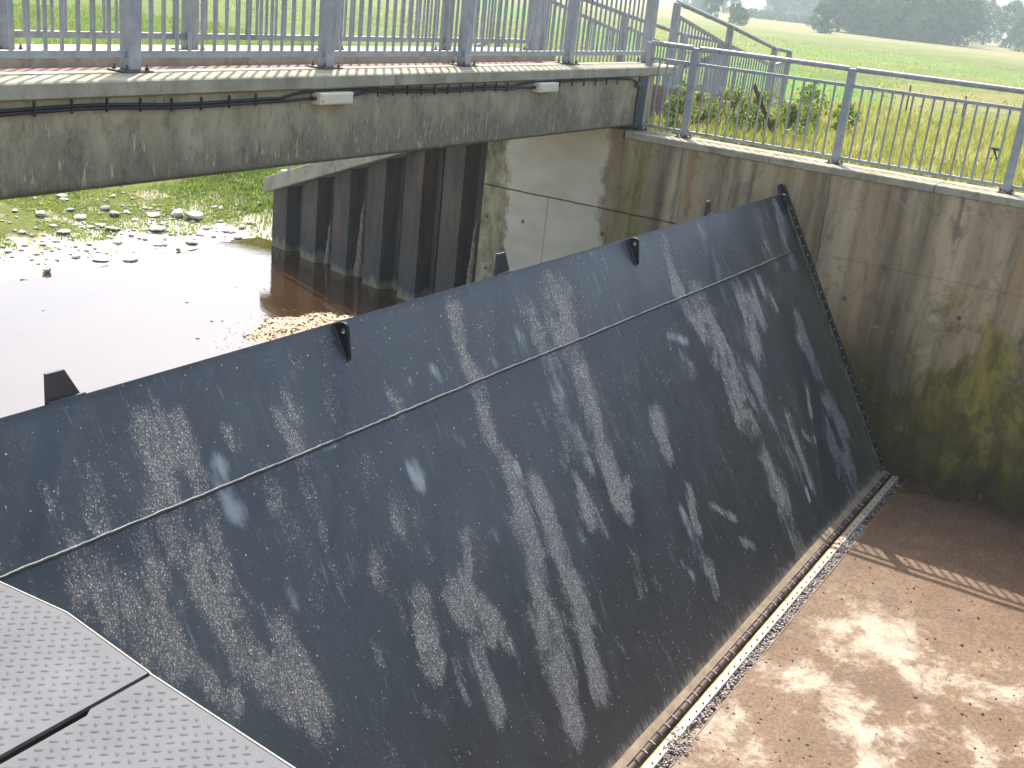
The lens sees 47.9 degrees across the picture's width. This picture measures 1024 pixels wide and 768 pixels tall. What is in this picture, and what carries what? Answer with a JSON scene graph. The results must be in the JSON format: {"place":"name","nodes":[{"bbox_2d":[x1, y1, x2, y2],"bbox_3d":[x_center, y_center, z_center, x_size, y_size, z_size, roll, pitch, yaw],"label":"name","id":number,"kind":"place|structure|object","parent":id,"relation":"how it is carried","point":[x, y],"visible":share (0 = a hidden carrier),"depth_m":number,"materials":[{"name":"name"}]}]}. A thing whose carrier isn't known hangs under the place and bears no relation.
{"place":"outdoors","nodes":[
{"label":"outdoors","id":0,"kind":"place"},
{"bbox_2d":[0,168,278,254],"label":"turf grass","id":1,"kind":"structure","parent":0,"point":[75,193],"depth_m":19.33,"materials":[{"name":"green plant"}]},
{"bbox_2d":[13,1,362,45],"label":"turf grass","id":2,"kind":"structure","parent":0,"point":[18,21],"depth_m":46.02,"materials":[{"name":"green plant"}]},
{"bbox_2d":[0,237,406,417],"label":"river water","id":3,"kind":"structure","parent":0,"point":[97,328],"depth_m":15.13,"materials":[{"name":"brown liquid"}]},
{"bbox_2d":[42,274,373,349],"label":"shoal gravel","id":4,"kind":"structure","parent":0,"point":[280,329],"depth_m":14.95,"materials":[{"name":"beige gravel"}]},
{"bbox_2d":[0,0,1023,342],"bbox_3d":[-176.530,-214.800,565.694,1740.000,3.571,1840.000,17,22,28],"label":"ground","id":5,"kind":"structure","parent":0,"point":[972,56],"depth_m":59.23,"materials":[{"name":"green plant"}]},
{"bbox_2d":[36,211,45,216],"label":"stone","id":6,"kind":"object","parent":5,"relation":"on","point":[40,213],"visible":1,"depth_m":17.91,"materials":[{"name":"white stone"}]},
{"bbox_2d":[42,266,50,271],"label":"stone","id":7,"kind":"object","parent":5,"relation":"on","point":[46,269],"visible":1,"depth_m":16.16,"materials":[{"name":"grey stone"}]},
{"bbox_2d":[55,229,70,233],"bbox_3d":[-6.820,-2.303,17.517,0.184,0.078,0.254,20,24,35],"label":"stone","id":8,"kind":"object","parent":5,"relation":"on","point":[62,231],"visible":1,"depth_m":17.48,"materials":[{"name":"white stone"}]},
{"bbox_2d":[71,253,80,258],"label":"stone","id":9,"kind":"object","parent":5,"relation":"on","point":[75,255],"visible":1,"depth_m":16.83,"materials":[{"name":"white stone"}]},
{"bbox_2d":[74,214,85,219],"bbox_3d":[-6.888,-2.660,18.367,0.203,0.072,0.255,8,22,6],"label":"stone","id":10,"kind":"object","parent":5,"relation":"on","point":[79,216],"visible":1,"depth_m":18.31,"materials":[{"name":"white stone"}]},
{"bbox_2d":[92,257,108,260],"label":"stone","id":11,"kind":"object","parent":5,"relation":"on","point":[98,259],"visible":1,"depth_m":16.91,"materials":[{"name":"grey stone"}]},
{"bbox_2d":[100,205,110,209],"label":"stone","id":12,"kind":"object","parent":5,"relation":"on","point":[104,207],"visible":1,"depth_m":18.86,"materials":[{"name":"grey stone"}]},
{"bbox_2d":[104,226,120,230],"bbox_3d":[-6.296,-2.455,18.198,0.218,0.075,0.262,12,12,34],"label":"stone","id":13,"kind":"object","parent":5,"relation":"on","point":[112,228],"visible":1,"depth_m":18.12,"materials":[{"name":"white stone"}]},
{"bbox_2d":[109,211,120,214],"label":"stone","id":14,"kind":"object","parent":5,"relation":"on","point":[114,212],"visible":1,"depth_m":18.73,"materials":[{"name":"grey stone"}]},
{"bbox_2d":[111,238,122,243],"bbox_3d":[-6.101,-2.208,17.815,0.178,0.066,0.224,5,27,0],"label":"stone","id":15,"kind":"object","parent":5,"relation":"on","point":[117,240],"visible":1,"depth_m":17.77,"materials":[{"name":"white stone"}]},
{"bbox_2d":[0,183,243,264],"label":"bank rubble","id":16,"kind":"object","parent":5,"relation":"on","point":[74,236],"visible":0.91,"depth_m":18.09,"materials":[{"name":"stone"}]},
{"bbox_2d":[122,253,139,261],"bbox_3d":[-5.723,-1.900,17.335,0.230,0.078,0.375,13,24,8],"label":"stone","id":17,"kind":"object","parent":5,"relation":"on","point":[130,257],"visible":1,"depth_m":17.28,"materials":[{"name":"grey stone"}]},
{"bbox_2d":[147,212,159,216],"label":"stone","id":18,"kind":"object","parent":5,"relation":"on","point":[153,214],"visible":1,"depth_m":19.13,"materials":[{"name":"white stone"}]},
{"bbox_2d":[149,225,165,230],"bbox_3d":[-5.735,-2.505,18.566,0.258,0.073,0.312,10,20,10],"label":"stone","id":19,"kind":"object","parent":5,"relation":"on","point":[155,228],"visible":1,"depth_m":18.50,"materials":[{"name":"white stone"}]},
{"bbox_2d":[171,208,183,217],"bbox_3d":[-5.662,-2.891,19.521,0.194,0.148,0.317,6,19,4],"label":"stone","id":20,"kind":"object","parent":5,"relation":"on","point":[175,213],"visible":0.99,"depth_m":19.42,"materials":[{"name":"white stone"}]},
{"bbox_2d":[185,239,198,243],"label":"stone","id":21,"kind":"object","parent":5,"relation":"on","point":[190,241],"visible":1,"depth_m":18.43,"materials":[{"name":"white stone"}]},
{"bbox_2d":[184,210,202,219],"bbox_3d":[-5.401,-2.848,19.572,0.324,0.186,0.234,-4,22,-28],"label":"stone","id":22,"kind":"object","parent":5,"relation":"on","point":[195,215],"visible":0.99,"depth_m":19.52,"materials":[{"name":"white stone"}]},
{"bbox_2d":[222,228,230,232],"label":"stone","id":23,"kind":"object","parent":5,"relation":"on","point":[226,230],"visible":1,"depth_m":19.35,"materials":[{"name":"white stone"}]},
{"bbox_2d":[263,143,487,300],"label":"sheet pile wall","id":24,"kind":"structure","parent":5,"relation":"on","point":[405,226],"depth_m":16.78,"materials":[{"name":"metal"}]},
{"bbox_2d":[280,35,501,172],"bbox_3d":[-1.892,-3.930,16.754,0.265,2.707,4.855,-13,27,-43],"label":"wing railing","id":25,"kind":"object","parent":24,"relation":"on","point":[478,45],"visible":0.02,"depth_m":15.06,"materials":[{"name":"metal"}]},
{"bbox_2d":[149,98,723,240],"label":"turf grass","id":26,"kind":"structure","parent":5,"relation":"on","point":[251,225],"depth_m":20.52,"materials":[{"name":"green plant"}]},
{"bbox_2d":[540,0,724,98],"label":"ramp railing","id":27,"kind":"object","parent":5,"relation":"on","point":[619,58],"visible":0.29,"depth_m":16.93,"materials":[{"name":"metal"}]},
{"bbox_2d":[663,80,706,131],"bbox_3d":[2.259,-3.517,14.869,0.639,0.780,0.598,17,22,28],"label":"weed plant","id":28,"kind":"object","parent":5,"relation":"on","point":[681,102],"visible":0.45,"depth_m":14.78,"materials":[{"name":"green plant"}]},
{"bbox_2d":[680,0,703,8],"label":"broadleaf tree","id":29,"kind":"object","parent":5,"relation":"on","point":[687,1],"visible":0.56,"depth_m":355.80,"materials":[{"name":"green plant"}]},
{"bbox_2d":[684,43,719,97],"bbox_3d":[2.438,-5.554,22.479,3.384,2.456,0.180,17,22,28],"label":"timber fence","id":30,"kind":"object","parent":5,"relation":"on","point":[704,63],"depth_m":21.53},
{"bbox_2d":[692,0,714,10],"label":"broadleaf tree","id":31,"kind":"object","parent":5,"relation":"on","point":[696,5],"visible":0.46,"depth_m":354.09,"materials":[{"name":"green plant"}]},
{"bbox_2d":[701,0,723,18],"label":"broadleaf tree","id":32,"kind":"object","parent":5,"relation":"on","point":[717,3],"visible":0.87,"depth_m":217.06,"materials":[{"name":"green plant"}]},
{"bbox_2d":[659,0,792,111],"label":"ramp railing","id":33,"kind":"object","parent":5,"relation":"on","point":[677,18],"visible":0.57,"depth_m":17.04,"materials":[{"name":"metal"}]},
{"bbox_2d":[713,0,743,13],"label":"broadleaf tree","id":34,"kind":"object","parent":5,"relation":"on","point":[724,9],"visible":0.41,"depth_m":354.14,"materials":[{"name":"green plant"}]},
{"bbox_2d":[728,0,742,23],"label":"broadleaf tree","id":35,"kind":"object","parent":5,"relation":"on","point":[733,9],"visible":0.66,"depth_m":198.16,"materials":[{"name":"green plant"}]},
{"bbox_2d":[733,7,749,25],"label":"broadleaf tree","id":36,"kind":"object","parent":5,"relation":"on","point":[743,17],"visible":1,"depth_m":183.12,"materials":[{"name":"green plant"}]},
{"bbox_2d":[475,126,1023,512],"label":"channel wall","id":37,"kind":"structure","parent":5,"relation":"on","point":[921,278],"depth_m":12.91,"materials":[{"name":"concrete"}]},
{"bbox_2d":[0,44,677,199],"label":"footbridge","id":38,"kind":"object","parent":37,"relation":"on","point":[51,153],"visible":0.82,"depth_m":8.85,"materials":[{"name":"concrete"}]},
{"bbox_2d":[0,0,541,50],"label":"bridge railing","id":39,"kind":"object","parent":38,"relation":"on","point":[52,33],"visible":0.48,"depth_m":10.19,"materials":[{"name":"metal"}]},
{"bbox_2d":[0,77,640,116],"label":"cable","id":40,"kind":"object","parent":38,"relation":"attached to","point":[71,107],"visible":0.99,"depth_m":8.37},
{"bbox_2d":[0,0,659,72],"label":"bridge railing","id":41,"kind":"object","parent":38,"relation":"on","point":[130,53],"visible":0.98,"depth_m":9.59,"materials":[{"name":"metal"}]},
{"bbox_2d":[311,91,352,104],"bbox_3d":[-1.435,-2.276,9.170,0.102,0.093,0.440,17,22,28],"label":"junction box","id":42,"kind":"object","parent":38,"relation":"attached to","point":[332,98],"visible":1,"depth_m":9.12,"materials":[{"name":"beige plastic"}]},
{"bbox_2d":[532,82,558,92],"bbox_3d":[0.340,-3.071,11.925,0.102,0.095,0.435,17,22,28],"label":"junction box","id":43,"kind":"object","parent":38,"relation":"attached to","point":[540,87],"visible":1,"depth_m":11.85,"materials":[{"name":"beige plastic"}]},
{"bbox_2d":[632,40,1023,194],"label":"railing","id":44,"kind":"object","parent":37,"relation":"on","point":[1007,185],"depth_m":12.93,"materials":[{"name":"metal"}]},
{"bbox_2d":[753,84,775,136],"bbox_3d":[3.177,-3.312,14.384,0.547,0.793,0.054,18,22,30],"label":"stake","id":45,"kind":"object","parent":5,"relation":"on","point":[762,106],"visible":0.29,"depth_m":14.39,"materials":[{"name":"brown wood"}]},
{"bbox_2d":[663,84,885,141],"bbox_3d":[4.348,-4.082,17.021,1.944,0.780,6.275,17,22,28],"label":"bramble bush","id":46,"kind":"object","parent":5,"relation":"on","point":[792,118],"visible":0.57,"depth_m":14.67,"materials":[{"name":"green plant"}]},
{"bbox_2d":[763,0,791,12],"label":"broadleaf tree","id":47,"kind":"object","parent":5,"relation":"on","point":[771,3],"visible":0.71,"depth_m":369.18,"materials":[{"name":"green plant"}]},
{"bbox_2d":[745,7,822,24],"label":"field hedge","id":48,"kind":"object","parent":5,"relation":"on","point":[803,17],"visible":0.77,"depth_m":304.74,"materials":[{"name":"green plant"}]},
{"bbox_2d":[773,0,800,14],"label":"broadleaf tree","id":49,"kind":"object","parent":5,"relation":"on","point":[785,8],"visible":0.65,"depth_m":368.29,"materials":[{"name":"green plant"}]},
{"bbox_2d":[788,0,817,15],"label":"broadleaf tree","id":50,"kind":"object","parent":5,"relation":"on","point":[802,4],"visible":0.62,"depth_m":366.62,"materials":[{"name":"green plant"}]},
{"bbox_2d":[796,0,820,15],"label":"broadleaf tree","id":51,"kind":"object","parent":5,"relation":"on","point":[814,5],"visible":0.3,"depth_m":366.00,"materials":[{"name":"green plant"}]},
{"bbox_2d":[794,83,830,126],"bbox_3d":[4.530,-4.258,17.673,0.709,0.755,0.620,10,20,11],"label":"weed plant","id":52,"kind":"object","parent":5,"relation":"on","point":[806,89],"visible":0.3,"depth_m":17.61,"materials":[{"name":"green plant"}]},
{"bbox_2d":[795,90,830,128],"bbox_3d":[4.239,-3.836,16.478,0.589,0.722,0.691,17,22,28],"label":"weed plant","id":53,"kind":"object","parent":5,"relation":"on","point":[815,101],"visible":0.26,"depth_m":16.39,"materials":[{"name":"green plant"}]},
{"bbox_2d":[805,0,837,33],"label":"broadleaf tree","id":54,"kind":"object","parent":5,"relation":"on","point":[827,14],"visible":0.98,"depth_m":196.67,"materials":[{"name":"green plant"}]},
{"bbox_2d":[632,93,1023,192],"bbox_3d":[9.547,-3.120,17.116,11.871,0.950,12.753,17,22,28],"label":"meadow grass","id":55,"kind":"structure","parent":5,"relation":"on","point":[962,145],"depth_m":14.73,"materials":[{"name":"plant"}]},
{"bbox_2d":[819,0,856,32],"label":"broadleaf tree","id":56,"kind":"object","parent":5,"relation":"on","point":[841,23],"visible":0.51,"depth_m":228.47,"materials":[{"name":"green plant"}]},
{"bbox_2d":[828,99,861,132],"bbox_3d":[4.875,-3.889,16.960,0.509,0.595,0.732,7,19,1],"label":"weed plant","id":57,"kind":"object","parent":5,"relation":"on","point":[837,114],"visible":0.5,"depth_m":16.81,"materials":[{"name":"green plant"}]},
{"bbox_2d":[823,0,872,32],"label":"broadleaf tree","id":58,"kind":"object","parent":5,"relation":"on","point":[850,25],"visible":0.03,"depth_m":239.06,"materials":[{"name":"green plant"}]},
{"bbox_2d":[837,0,894,35],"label":"broadleaf tree","id":59,"kind":"object","parent":5,"relation":"on","point":[860,8],"visible":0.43,"depth_m":225.08,"materials":[{"name":"green plant"}]},
{"bbox_2d":[865,0,909,38],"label":"broadleaf tree","id":60,"kind":"object","parent":5,"relation":"on","point":[885,21],"visible":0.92,"depth_m":217.36,"materials":[{"name":"green plant"}]},
{"bbox_2d":[861,0,932,39],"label":"broadleaf tree","id":61,"kind":"object","parent":5,"relation":"on","point":[902,2],"visible":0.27,"depth_m":220.85,"materials":[{"name":"green plant"}]},
{"bbox_2d":[905,85,911,112],"bbox_3d":[8.877,-6.095,26.045,0.043,1.288,0.042,17,22,28],"label":"fence stake","id":62,"kind":"object","parent":5,"relation":"on","point":[908,99],"visible":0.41,"depth_m":25.93,"materials":[{"name":"brown wood"}]},
{"bbox_2d":[901,9,941,42],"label":"broadleaf tree","id":63,"kind":"object","parent":5,"relation":"on","point":[911,27],"visible":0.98,"depth_m":214.35,"materials":[{"name":"green plant"}]},
{"bbox_2d":[897,0,950,41],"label":"broadleaf tree","id":64,"kind":"object","parent":5,"relation":"on","point":[918,11],"visible":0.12,"depth_m":222.69,"materials":[{"name":"green plant"}]},
{"bbox_2d":[908,0,969,44],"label":"broadleaf tree","id":65,"kind":"object","parent":5,"relation":"on","point":[952,23],"visible":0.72,"depth_m":215.70,"materials":[{"name":"green plant"}]},
{"bbox_2d":[931,0,971,44],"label":"broadleaf tree","id":66,"kind":"object","parent":5,"relation":"on","point":[969,1],"visible":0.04,"depth_m":222.56,"materials":[{"name":"green plant"}]},
{"bbox_2d":[914,147,999,167],"bbox_3d":[5.364,-2.764,14.108,1.290,0.416,0.058,17,22,28],"label":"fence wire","id":67,"kind":"object","parent":5,"relation":"on","point":[994,149],"visible":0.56,"depth_m":13.82,"materials":[{"name":"metal"}]},
{"bbox_2d":[939,0,993,45],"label":"broadleaf tree","id":68,"kind":"object","parent":5,"relation":"on","point":[978,11],"visible":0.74,"depth_m":217.68,"materials":[{"name":"green plant"}]},
{"bbox_2d":[971,0,1003,44],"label":"broadleaf tree","id":69,"kind":"object","parent":5,"relation":"on","point":[993,24],"visible":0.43,"depth_m":265.50,"materials":[{"name":"green plant"}]},
{"bbox_2d":[989,0,1023,48],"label":"broadleaf tree","id":70,"kind":"object","parent":5,"relation":"on","point":[1005,18],"visible":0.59,"depth_m":255.05,"materials":[{"name":"green plant"}]},
{"bbox_2d":[1005,7,1023,51],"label":"broadleaf tree","id":71,"kind":"object","parent":5,"relation":"on","point":[1017,31],"visible":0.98,"depth_m":229.72,"materials":[{"name":"green plant"}]},
{"bbox_2d":[649,84,819,122],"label":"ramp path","id":72,"kind":"structure","parent":0,"point":[657,105],"depth_m":15.99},
{"bbox_2d":[671,479,1023,767],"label":"channel floor","id":73,"kind":"structure","parent":0,"point":[872,676],"depth_m":9.39,"materials":[{"name":"concrete"}]},
{"bbox_2d":[636,480,903,767],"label":"sill bed","id":74,"kind":"object","parent":73,"relation":"on","point":[696,727],"visible":0.17,"depth_m":9.59,"materials":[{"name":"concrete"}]},
{"bbox_2d":[640,476,898,767],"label":"sill plate","id":75,"kind":"object","parent":74,"relation":"on","point":[655,758],"visible":0.99,"depth_m":9.54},
{"bbox_2d":[656,481,900,767],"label":"groove gravel","id":76,"kind":"structure","parent":74,"relation":"on","point":[815,584],"depth_m":9.37,"materials":[{"name":"grey gravel"}]},
{"bbox_2d":[669,479,906,767],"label":"groove edge","id":77,"kind":"object","parent":73,"relation":"attached to","point":[677,758],"visible":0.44,"depth_m":9.55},
{"bbox_2d":[709,492,1022,767],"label":"floor pebbles","id":78,"kind":"object","parent":73,"relation":"on","point":[913,696],"visible":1,"depth_m":8.74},
{"bbox_2d":[689,0,1023,35],"label":"sky","id":79,"kind":"structure","parent":0,"point":[747,3],"materials":[{"name":"white"}]},
{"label":"apron floor","id":80,"kind":"structure","parent":0,"visible":0},
{"bbox_2d":[0,700,105,763],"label":"platform wall","id":81,"kind":"structure","parent":80,"relation":"on","point":[41,738],"depth_m":2.52,"materials":[{"name":"metal"}]},
{"bbox_2d":[0,583,147,758],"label":"chequer plate","id":82,"kind":"object","parent":81,"relation":"on","point":[58,668],"visible":1,"depth_m":2.65,"materials":[{"name":"metal"}]},
{"bbox_2d":[0,675,290,767],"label":"chequer plate","id":83,"kind":"object","parent":81,"relation":"on","point":[150,721],"visible":1,"depth_m":2.45,"materials":[{"name":"metal"}]},
{"bbox_2d":[0,581,294,767],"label":"edge angle","id":84,"kind":"object","parent":81,"relation":"on","point":[177,691],"visible":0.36,"depth_m":2.66,"materials":[{"name":"grey metal"}]},
{"bbox_2d":[0,184,889,767],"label":"tilting gate","id":85,"kind":"structure","parent":80,"relation":"on","point":[600,506],"depth_m":7.20,"materials":[{"name":"metal"}]}
]}

